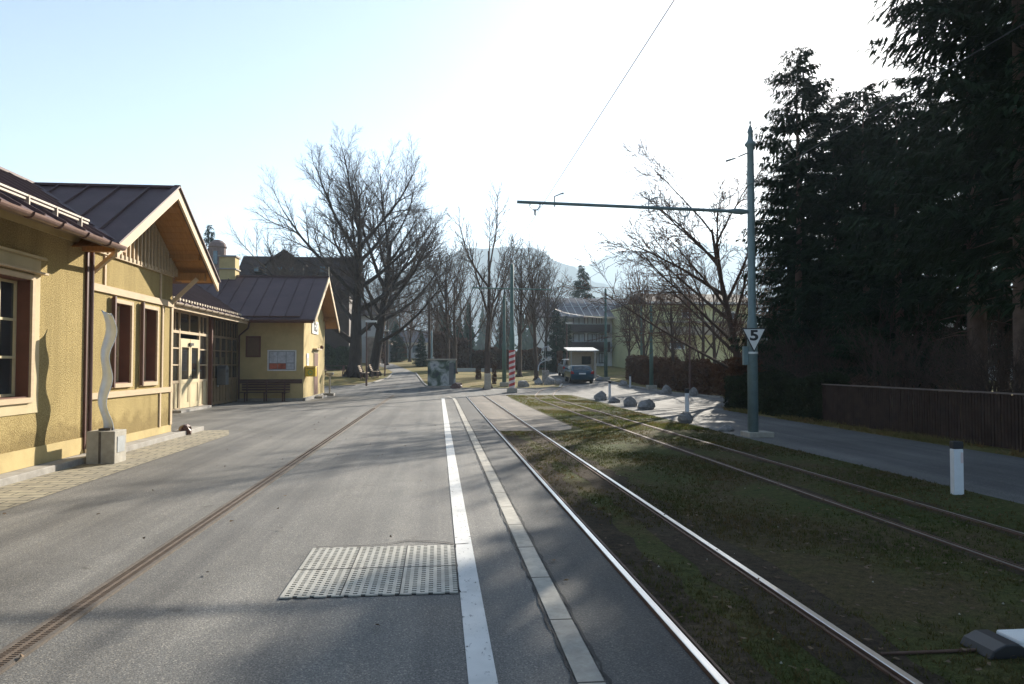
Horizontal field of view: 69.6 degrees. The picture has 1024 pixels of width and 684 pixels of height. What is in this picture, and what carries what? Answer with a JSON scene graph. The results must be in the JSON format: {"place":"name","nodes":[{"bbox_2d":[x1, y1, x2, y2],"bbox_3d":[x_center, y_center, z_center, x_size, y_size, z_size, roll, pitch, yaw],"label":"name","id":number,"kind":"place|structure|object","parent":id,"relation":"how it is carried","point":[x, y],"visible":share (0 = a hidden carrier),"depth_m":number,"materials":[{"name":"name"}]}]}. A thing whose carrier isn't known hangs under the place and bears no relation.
{"place":"outdoors","nodes":[
{"label":"outdoors","id":0,"kind":"place"},
{"bbox_2d":[0,397,606,683],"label":"platform pavement","id":1,"kind":"structure","parent":0,"point":[181,615],"depth_m":6.64,"materials":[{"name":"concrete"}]},
{"bbox_2d":[0,426,203,486],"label":"building kerb","id":2,"kind":"structure","parent":1,"relation":"on","point":[12,477],"depth_m":12.45,"materials":[{"name":"concrete"}]},
{"bbox_2d":[0,430,228,510],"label":"paved margin","id":3,"kind":"object","parent":1,"relation":"on","point":[20,492],"visible":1,"depth_m":11.90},
{"bbox_2d":[86,429,125,463],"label":"concrete plinth","id":4,"kind":"structure","parent":3,"relation":"on","point":[105,447],"depth_m":12.95,"materials":[{"name":"concrete"}]},
{"bbox_2d":[98,310,116,430],"bbox_3d":[-7.254,0.501,13.213,0.316,2.160,0.210,0,-2,-6],"label":"wavy sculpture","id":5,"kind":"object","parent":4,"relation":"on","point":[110,336],"visible":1,"depth_m":13.23,"materials":[{"name":"grey stone"}]},
{"bbox_2d":[0,166,339,473],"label":"station building","id":6,"kind":"structure","parent":1,"relation":"on","point":[135,260],"depth_m":15.47,"materials":[{"name":"beige paint"}]},
{"bbox_2d":[0,246,48,416],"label":"window","id":7,"kind":"structure","parent":6,"relation":"in","point":[19,291],"depth_m":11.73,"materials":[{"name":"beige paint"}]},
{"bbox_2d":[111,299,133,387],"bbox_3d":[-8.292,0.032,15.187,0.600,1.800,1.000,0,-2,-6],"label":"window","id":8,"kind":"structure","parent":6,"relation":"in","point":[125,309],"depth_m":15.60,"materials":[{"name":"beige paint"}]},
{"bbox_2d":[139,304,158,385],"bbox_3d":[-8.434,0.077,16.609,0.600,1.800,1.020,0,-2,-6],"label":"window","id":9,"kind":"structure","parent":6,"relation":"in","point":[151,341],"depth_m":17.03,"materials":[{"name":"beige paint"}]},
{"bbox_2d":[179,338,190,408],"bbox_3d":[-12.431,1.187,28.029,0.145,2.630,1.060,0,-2,-6],"label":"door","id":10,"kind":"structure","parent":6,"relation":"in","point":[185,376],"depth_m":28.06,"materials":[{"name":"beige paint"}]},
{"bbox_2d":[189,339,198,406],"bbox_3d":[-12.540,1.221,29.123,0.145,2.630,1.060,0,-2,-6],"label":"door","id":11,"kind":"structure","parent":6,"relation":"in","point":[194,350],"depth_m":29.20,"materials":[{"name":"beige paint"}]},
{"bbox_2d":[217,365,228,386],"bbox_3d":[-12.667,1.484,32.269,0.420,0.940,0.480,0,-2,-6],"label":"litter bin","id":12,"kind":"object","parent":6,"relation":"attached to","point":[222,374],"visible":1,"depth_m":32.05,"materials":[{"name":"grey metal"}]},
{"bbox_2d":[246,336,260,356],"bbox_3d":[-12.465,0.224,35.514,0.700,1.020,0.065,0,-2,-6],"label":"window","id":13,"kind":"structure","parent":6,"relation":"in","point":[253,343],"depth_m":35.48,"materials":[{"name":"brown wood"}]},
{"bbox_2d":[267,350,295,370],"bbox_3d":[-11.114,0.893,35.608,1.350,1.010,0.095,0,-2,-6],"label":"notice board","id":14,"kind":"object","parent":6,"relation":"attached to","point":[281,360],"visible":1,"depth_m":35.59,"materials":[{"name":"white paper"}]},
{"bbox_2d":[0,395,394,674],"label":"slot drain","id":15,"kind":"object","parent":1,"relation":"on","point":[35,638],"visible":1,"depth_m":6.04,"materials":[{"name":"metal"}]},
{"bbox_2d":[239,381,289,401],"bbox_3d":[-11.786,2.354,35.143,2.250,0.980,0.555,0,-2,-6],"label":"bench","id":16,"kind":"object","parent":1,"relation":"on","point":[266,385],"depth_m":35.36,"materials":[{"name":"brown wood"}]},
{"bbox_2d":[279,545,457,598],"bbox_3d":[-1.144,1.934,6.285,1.325,0.025,1.490,0,-2,-6],"label":"tactile plate","id":17,"kind":"object","parent":1,"relation":"on","point":[342,572],"visible":1,"depth_m":6.12,"materials":[{"name":"concrete"}]},
{"bbox_2d":[441,398,497,683],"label":"platform line","id":18,"kind":"object","parent":1,"relation":"on","point":[481,669],"visible":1,"depth_m":5.62,"materials":[{"name":"paint"}]},
{"bbox_2d":[458,411,576,683],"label":"pavement seam","id":19,"kind":"object","parent":1,"relation":"on","point":[557,643],"visible":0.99,"depth_m":5.48,"materials":[{"name":"grey concrete"}]},
{"bbox_2d":[445,396,605,683],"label":"kerb","id":20,"kind":"structure","parent":1,"relation":"on","point":[584,668],"depth_m":5.63,"materials":[{"name":"concrete"}]},
{"bbox_2d":[456,398,713,683],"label":"track side strip","id":21,"kind":"object","parent":1,"relation":"on","point":[630,638],"visible":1,"depth_m":5.65,"materials":[{"name":"concrete"}]},
{"bbox_2d":[458,402,611,683],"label":"pavement seam","id":22,"kind":"object","parent":21,"relation":"on","point":[581,631],"visible":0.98,"depth_m":5.70,"materials":[{"name":"grey concrete"}]},
{"bbox_2d":[324,372,386,385],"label":"grass bank","id":23,"kind":"structure","parent":0,"point":[337,378],"depth_m":56.83,"materials":[{"name":"green plant"}]},
{"bbox_2d":[217,123,455,377],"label":"broad tree","id":24,"kind":"object","parent":23,"relation":"on","point":[354,339],"visible":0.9,"depth_m":59.43,"materials":[{"name":"brown plant"}]},
{"bbox_2d":[325,138,468,375],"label":"broad tree","id":25,"kind":"object","parent":23,"relation":"on","point":[379,325],"visible":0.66,"depth_m":61.30,"materials":[{"name":"brown plant"}]},
{"bbox_2d":[363,247,623,351],"bbox_3d":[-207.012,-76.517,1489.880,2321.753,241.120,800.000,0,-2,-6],"label":"mountain","id":26,"kind":"structure","parent":0,"point":[571,270],"depth_m":1394.51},
{"bbox_2d":[0,0,1011,285],"label":"sky","id":27,"kind":"structure","parent":0,"point":[197,96],"materials":[{"name":"white"}]},
{"bbox_2d":[469,395,571,430],"bbox_3d":[-0.398,2.705,31.046,2.400,0.001,23.200,0,-2,-6],"label":"track apron","id":28,"kind":"object","parent":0,"point":[499,418],"visible":0.92,"depth_m":24.86,"materials":[{"name":"concrete"}]},
{"bbox_2d":[324,364,821,410],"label":"road","id":29,"kind":"structure","parent":0,"point":[401,382],"depth_m":45.62,"materials":[{"name":"grey asphalt"}]},
{"bbox_2d":[472,264,550,392],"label":"catenary pole","id":30,"kind":"object","parent":29,"relation":"on","point":[511,389],"visible":1,"depth_m":45.43,"materials":[{"name":"grey metal"}]},
{"bbox_2d":[564,365,593,382],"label":"parked car","id":31,"kind":"object","parent":29,"relation":"on","point":[578,373],"visible":1,"depth_m":55.40,"materials":[{"name":"teal paint"}]},
{"bbox_2d":[564,347,598,377],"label":"bus shelter","id":32,"kind":"object","parent":29,"relation":"on","point":[583,358],"visible":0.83,"depth_m":64.45,"materials":[{"name":"white paint"}]},
{"bbox_2d":[506,395,710,430],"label":"short grass","id":33,"kind":"structure","parent":0,"point":[671,425],"depth_m":24.86,"materials":[{"name":"green plant"}]},
{"bbox_2d":[324,353,1023,457],"bbox_3d":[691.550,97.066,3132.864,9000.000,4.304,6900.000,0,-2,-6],"label":"ground","id":34,"kind":"structure","parent":0,"point":[467,379],"depth_m":61.36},
{"bbox_2d":[208,240,226,274],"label":"turret","id":35,"kind":"object","parent":34,"relation":"on","point":[217,247],"visible":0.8,"depth_m":75.56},
{"bbox_2d":[256,231,313,275],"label":"bare tree","id":36,"kind":"object","parent":34,"relation":"on","point":[289,260],"visible":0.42,"depth_m":70.10,"materials":[{"name":"brown plant"}]},
{"bbox_2d":[239,249,363,364],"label":"dark roofed house","id":37,"kind":"structure","parent":34,"relation":"on","point":[333,339],"depth_m":79.50,"materials":[{"name":"grey"}]},
{"bbox_2d":[324,344,349,368],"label":"dark bushes","id":38,"kind":"object","parent":34,"relation":"on","point":[336,358],"visible":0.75,"depth_m":77.90,"materials":[{"name":"green plant"}]},
{"bbox_2d":[361,303,379,362],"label":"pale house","id":39,"kind":"structure","parent":34,"relation":"on","point":[371,331],"depth_m":100.27,"materials":[{"name":"grey paint"}]},
{"bbox_2d":[365,336,406,364],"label":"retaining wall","id":40,"kind":"structure","parent":34,"relation":"on","point":[370,340],"depth_m":95.27,"materials":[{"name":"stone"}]},
{"bbox_2d":[369,274,407,364],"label":"bare tree","id":41,"kind":"object","parent":34,"relation":"on","point":[387,333],"visible":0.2,"depth_m":92.30,"materials":[{"name":"brown plant"}]},
{"bbox_2d":[390,323,408,361],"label":"spruce tree","id":42,"kind":"object","parent":34,"relation":"on","point":[395,353],"visible":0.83,"depth_m":103.59,"materials":[{"name":"green plant"}]},
{"bbox_2d":[389,330,430,357],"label":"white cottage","id":43,"kind":"structure","parent":34,"relation":"on","point":[414,347],"depth_m":118.24,"materials":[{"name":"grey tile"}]},
{"bbox_2d":[394,284,427,361],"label":"bare tree","id":44,"kind":"object","parent":34,"relation":"on","point":[410,332],"visible":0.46,"depth_m":103.90,"materials":[{"name":"brown plant"}]},
{"bbox_2d":[412,329,427,366],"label":"spruce tree","id":45,"kind":"object","parent":34,"relation":"on","point":[421,360],"visible":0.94,"depth_m":87.78,"materials":[{"name":"green plant"}]},
{"bbox_2d":[426,359,456,387],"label":"painted kiosk","id":46,"kind":"object","parent":34,"relation":"on","point":[441,372],"visible":0.87,"depth_m":49.66,"materials":[{"name":"paint"}]},
{"bbox_2d":[416,231,474,358],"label":"bare tree","id":47,"kind":"object","parent":34,"relation":"on","point":[447,322],"visible":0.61,"depth_m":66.03,"materials":[{"name":"brown plant"}]},
{"bbox_2d":[430,331,469,367],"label":"brown hedge","id":48,"kind":"object","parent":34,"relation":"on","point":[439,351],"visible":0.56,"depth_m":78.42,"materials":[{"name":"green plant"}]},
{"bbox_2d":[419,249,480,372],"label":"bare tree","id":49,"kind":"object","parent":34,"relation":"on","point":[455,342],"visible":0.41,"depth_m":71.97,"materials":[{"name":"brown plant"}]},
{"bbox_2d":[443,259,502,367],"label":"bare tree","id":50,"kind":"object","parent":34,"relation":"on","point":[470,337],"visible":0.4,"depth_m":79.94,"materials":[{"name":"brown plant"}]},
{"bbox_2d":[444,180,525,388],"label":"bare tree","id":51,"kind":"object","parent":34,"relation":"on","point":[489,306],"visible":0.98,"depth_m":49.34,"materials":[{"name":"brown plant"}]},
{"bbox_2d":[477,294,517,349],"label":"bare tree","id":52,"kind":"object","parent":34,"relation":"on","point":[500,319],"visible":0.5,"depth_m":87.76,"materials":[{"name":"brown plant"}]},
{"bbox_2d":[463,347,543,369],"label":"brown hedge","id":53,"kind":"object","parent":34,"relation":"on","point":[527,358],"visible":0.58,"depth_m":80.85,"materials":[{"name":"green plant"}]},
{"bbox_2d":[500,295,508,386],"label":"catenary pole","id":54,"kind":"object","parent":34,"relation":"on","point":[503,383],"visible":0.98,"depth_m":51.91,"materials":[{"name":"metal"}]},
{"bbox_2d":[493,230,549,376],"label":"bare tree","id":55,"kind":"object","parent":34,"relation":"on","point":[520,331],"visible":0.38,"depth_m":65.76,"materials":[{"name":"brown plant"}]},
{"bbox_2d":[499,231,565,380],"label":"bare tree","id":56,"kind":"object","parent":34,"relation":"on","point":[533,320],"visible":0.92,"depth_m":59.95,"materials":[{"name":"brown plant"}]},
{"bbox_2d":[524,249,575,369],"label":"bare tree","id":57,"kind":"object","parent":34,"relation":"on","point":[544,299],"visible":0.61,"depth_m":77.83,"materials":[{"name":"brown plant"}]},
{"bbox_2d":[540,309,568,371],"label":"spruce tree","id":58,"kind":"object","parent":34,"relation":"on","point":[553,339],"visible":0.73,"depth_m":75.72,"materials":[{"name":"green plant"}]},
{"bbox_2d":[361,289,772,351],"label":"conifers","id":59,"kind":"object","parent":34,"relation":"on","point":[527,342],"visible":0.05,"depth_m":190.53,"materials":[{"name":"green plant"}]},
{"bbox_2d":[361,267,775,346],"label":"wood","id":60,"kind":"object","parent":34,"relation":"on","point":[484,311],"visible":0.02,"depth_m":145.74,"materials":[{"name":"brown plant"}]},
{"bbox_2d":[524,297,628,365],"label":"apartment block","id":61,"kind":"structure","parent":34,"relation":"on","point":[584,326],"depth_m":92.06,"materials":[{"name":"painted plaster"},{"name":"window glass"},{"name":"grey metal roofing"}]},
{"bbox_2d":[569,265,594,297],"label":"spruce tree","id":62,"kind":"object","parent":34,"relation":"on","point":[577,282],"visible":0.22,"depth_m":117.94,"materials":[{"name":"green plant"}]},
{"bbox_2d":[603,288,609,380],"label":"catenary pole","id":63,"kind":"object","parent":34,"relation":"on","point":[605,377],"visible":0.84,"depth_m":59.93,"materials":[{"name":"metal"}]},
{"bbox_2d":[610,285,648,355],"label":"bare tree","id":64,"kind":"object","parent":34,"relation":"on","point":[628,324],"visible":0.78,"depth_m":61.80,"materials":[{"name":"brown plant"}]},
{"bbox_2d":[618,257,666,355],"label":"bare tree","id":65,"kind":"object","parent":34,"relation":"on","point":[637,311],"visible":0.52,"depth_m":69.62,"materials":[{"name":"brown plant"}]},
{"bbox_2d":[646,305,656,389],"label":"catenary pole","id":66,"kind":"object","parent":34,"relation":"on","point":[650,385],"visible":0.81,"depth_m":48.88,"materials":[{"name":"metal"}]},
{"bbox_2d":[646,272,693,371],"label":"bare tree","id":67,"kind":"object","parent":34,"relation":"on","point":[672,349],"visible":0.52,"depth_m":50.05,"materials":[{"name":"brown plant"}]},
{"bbox_2d":[555,135,791,368],"bbox_3d":[8.330,-3.701,34.948,10.146,13.332,10.500,-1,-2,27],"label":"arching tree","id":68,"kind":"object","parent":34,"relation":"on","point":[716,259],"visible":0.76,"depth_m":34.89,"materials":[{"name":"brown plant"}]},
{"bbox_2d":[610,294,758,367],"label":"green apartment house","id":69,"kind":"structure","parent":34,"relation":"on","point":[619,353],"depth_m":84.34,"materials":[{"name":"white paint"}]},
{"bbox_2d":[625,354,765,402],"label":"brown hedge","id":70,"kind":"object","parent":34,"relation":"on","point":[707,375],"visible":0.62,"depth_m":46.20,"materials":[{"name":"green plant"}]},
{"bbox_2d":[673,251,741,358],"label":"bare tree","id":71,"kind":"object","parent":34,"relation":"on","point":[704,333],"visible":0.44,"depth_m":46.97,"materials":[{"name":"brown plant"}]},
{"bbox_2d":[677,253,740,363],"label":"bare tree","id":72,"kind":"object","parent":34,"relation":"on","point":[713,346],"visible":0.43,"depth_m":55.98,"materials":[{"name":"brown plant"}]},
{"bbox_2d":[712,293,746,360],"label":"bare tree","id":73,"kind":"object","parent":34,"relation":"on","point":[726,340],"visible":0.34,"depth_m":44.22,"materials":[{"name":"brown plant"}]},
{"bbox_2d":[739,158,825,373],"bbox_3d":[12.294,-2.759,32.963,4.476,11.209,4.372,-1,-2,35],"label":"spruce tree","id":74,"kind":"object","parent":34,"relation":"on","point":[767,283],"visible":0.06,"depth_m":32.96,"materials":[{"name":"green plant"}]},
{"bbox_2d":[723,370,850,422],"bbox_3d":[9.368,1.795,25.877,1.177,1.618,7.580,0,-2,-6],"label":"clipped hedge","id":75,"kind":"object","parent":34,"relation":"on","point":[787,394],"visible":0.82,"depth_m":24.54,"materials":[{"name":"green plant"}]},
{"bbox_2d":[727,45,849,374],"bbox_3d":[11.797,-4.619,30.005,5.768,14.790,5.906,0,-2,-6],"label":"spruce tree","id":76,"kind":"object","parent":34,"relation":"on","point":[808,94],"visible":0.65,"depth_m":29.86,"materials":[{"name":"green plant"}]},
{"bbox_2d":[758,93,885,378],"bbox_3d":[12.923,-3.494,29.109,5.768,12.455,5.906,1,-2,-29],"label":"spruce tree","id":77,"kind":"object","parent":34,"relation":"on","point":[825,158],"visible":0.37,"depth_m":28.84,"materials":[{"name":"green plant"}]},
{"bbox_2d":[635,410,1023,503],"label":"footpath","id":78,"kind":"structure","parent":34,"relation":"on","point":[1000,476],"depth_m":14.68,"materials":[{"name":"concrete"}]},
{"bbox_2d":[517,120,773,437],"bbox_3d":[3.196,-1.588,17.789,6.191,7.780,0.550,0,-2,-6],"label":"catenary pole","id":79,"kind":"object","parent":78,"relation":"on","point":[749,357],"visible":1,"depth_m":17.91,"materials":[{"name":"grey metal"}]},
{"bbox_2d":[478,0,674,299],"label":"contact wire","id":80,"kind":"object","parent":79,"relation":"hanging from","point":[600,114],"visible":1,"depth_m":9.95,"materials":[{"name":"grey metal"}]},
{"bbox_2d":[742,328,765,351],"bbox_3d":[5.853,-0.045,17.857,0.600,0.580,0.068,0,-2,-6],"label":"speed sign","id":81,"kind":"object","parent":79,"relation":"attached to","point":[753,336],"visible":1,"depth_m":17.83,"materials":[{"name":"white metal"}]},
{"bbox_2d":[554,24,1023,321],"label":"contact wire","id":82,"kind":"object","parent":79,"relation":"hanging from","point":[834,135],"visible":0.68,"depth_m":10.61,"materials":[{"name":"black paint"}]},
{"bbox_2d":[792,82,918,387],"bbox_3d":[13.311,-3.531,27.905,5.347,12.455,5.222,1,-2,-36],"label":"spruce tree","id":83,"kind":"object","parent":34,"relation":"on","point":[852,150],"visible":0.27,"depth_m":27.63,"materials":[{"name":"green plant"}]},
{"bbox_2d":[719,404,1023,456],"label":"verge grass","id":84,"kind":"structure","parent":34,"relation":"on","point":[924,438],"depth_m":18.43,"materials":[{"name":"green plant"}]},
{"bbox_2d":[828,320,971,390],"bbox_3d":[11.398,0.865,21.370,3.750,3.220,3.454,0,-2,8],"label":"bare shrub","id":85,"kind":"object","parent":34,"relation":"on","point":[884,370],"visible":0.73,"depth_m":21.62,"materials":[{"name":"brown plant"}]},
{"bbox_2d":[813,93,993,391],"bbox_3d":[12.733,-2.867,24.549,4.979,10.898,5.098,0,-2,-9],"label":"spruce tree","id":86,"kind":"object","parent":34,"relation":"on","point":[868,310],"visible":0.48,"depth_m":24.31,"materials":[{"name":"green plant"}]},
{"bbox_2d":[823,286,994,390],"bbox_3d":[13.056,0.438,24.256,4.606,4.293,5.000,0,-2,1],"label":"bare shrub","id":87,"kind":"object","parent":34,"relation":"on","point":[906,371],"visible":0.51,"depth_m":23.47,"materials":[{"name":"brown plant"}]},
{"bbox_2d":[822,384,1023,451],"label":"picket fence","id":88,"kind":"object","parent":34,"relation":"on","point":[978,417],"visible":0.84,"depth_m":17.20,"materials":[{"name":"brown wood"}]},
{"bbox_2d":[839,0,1012,393],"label":"spruce tree","id":89,"kind":"object","parent":34,"relation":"on","point":[973,323],"visible":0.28,"depth_m":21.33,"materials":[{"name":"green plant"}]},
{"bbox_2d":[855,94,1010,391],"bbox_3d":[14.523,-2.986,25.639,4.974,11.209,4.858,0,-2,16],"label":"spruce tree","id":90,"kind":"object","parent":34,"relation":"on","point":[926,105],"visible":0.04,"depth_m":25.23,"materials":[{"name":"green plant"}]},
{"bbox_2d":[860,0,1023,395],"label":"spruce tree","id":91,"kind":"object","parent":34,"relation":"on","point":[935,10],"visible":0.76,"depth_m":18.30,"materials":[{"name":"green plant"}]},
{"bbox_2d":[892,309,1012,413],"bbox_3d":[12.209,0.733,19.894,3.646,3.399,3.958,-1,-2,16],"label":"bare shrub","id":92,"kind":"object","parent":34,"relation":"on","point":[965,356],"visible":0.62,"depth_m":19.89,"materials":[{"name":"brown plant"}]},
{"bbox_2d":[911,1,1012,305],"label":"spruce tree","id":93,"kind":"object","parent":34,"relation":"on","point":[938,100],"visible":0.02,"depth_m":23.04,"materials":[{"name":"green plant"}]},
{"bbox_2d":[914,298,1012,394],"bbox_3d":[15.247,0.262,24.139,5.416,4.651,4.989,1,-2,-36],"label":"bare shrub","id":94,"kind":"object","parent":34,"relation":"on","point":[992,339],"visible":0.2,"depth_m":23.54,"materials":[{"name":"brown plant"}]},
{"bbox_2d":[922,326,1023,395],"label":"bare shrub","id":95,"kind":"object","parent":34,"relation":"on","point":[984,385],"visible":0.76,"depth_m":17.72,"materials":[{"name":"brown plant"}]},
{"bbox_2d":[942,65,1012,391],"bbox_3d":[17.608,-3.721,26.748,6.072,12.766,6.217,-1,-2,37],"label":"spruce tree","id":96,"kind":"object","parent":34,"relation":"on","point":[1004,328],"visible":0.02,"depth_m":26.09,"materials":[{"name":"green plant"}]},
{"bbox_2d":[946,11,1023,321],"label":"spruce tree","id":97,"kind":"object","parent":34,"relation":"on","point":[1010,91],"visible":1,"depth_m":16.08,"materials":[{"name":"green plant"}]},
{"bbox_2d":[500,395,1023,683],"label":"track lawn","id":98,"kind":"structure","parent":0,"point":[876,597],"depth_m":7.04,"materials":[{"name":"green plant"}]},
{"bbox_2d":[501,431,781,683],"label":"bare earth","id":99,"kind":"structure","parent":98,"relation":"on","point":[615,536],"depth_m":5.86,"materials":[{"name":"brown soil"}]},
{"bbox_2d":[466,395,922,683],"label":"tram track","id":100,"kind":"structure","parent":98,"relation":"on","point":[713,671],"depth_m":5.59,"materials":[{"name":"silver metal"}]},
{"bbox_2d":[524,431,954,683],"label":"bare earth","id":101,"kind":"structure","parent":98,"relation":"on","point":[697,555],"depth_m":5.73,"materials":[{"name":"brown soil"}]},
{"bbox_2d":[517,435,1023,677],"bbox_3d":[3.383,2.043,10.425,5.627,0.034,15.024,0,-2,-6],"label":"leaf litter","id":102,"kind":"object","parent":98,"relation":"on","point":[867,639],"visible":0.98,"depth_m":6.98,"materials":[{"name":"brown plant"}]},
{"bbox_2d":[535,375,1023,571],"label":"tram track","id":103,"kind":"structure","parent":98,"relation":"on","point":[975,552],"depth_m":9.60,"materials":[{"name":"metal"}]},
{"bbox_2d":[582,407,1023,540],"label":"bare earth","id":104,"kind":"structure","parent":98,"relation":"on","point":[925,503],"depth_m":10.54,"materials":[{"name":"brown soil"}]},
{"bbox_2d":[879,629,1023,659],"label":"point lever box","id":105,"kind":"object","parent":98,"relation":"on","point":[1005,644],"visible":0.98,"depth_m":4.44,"materials":[{"name":"black paint"}]},
{"bbox_2d":[949,441,963,494],"bbox_3d":[5.995,1.700,9.945,0.147,0.721,0.111,0,-2,-6],"label":"marker post","id":106,"kind":"object","parent":98,"relation":"on","point":[956,471],"visible":0.98,"depth_m":9.90,"materials":[{"name":"white plastic"}]},
{"bbox_2d":[574,243,958,312],"bbox_3d":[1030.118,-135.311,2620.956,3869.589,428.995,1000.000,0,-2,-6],"label":"mountain","id":107,"kind":"structure","parent":0,"point":[611,270],"depth_m":2473.31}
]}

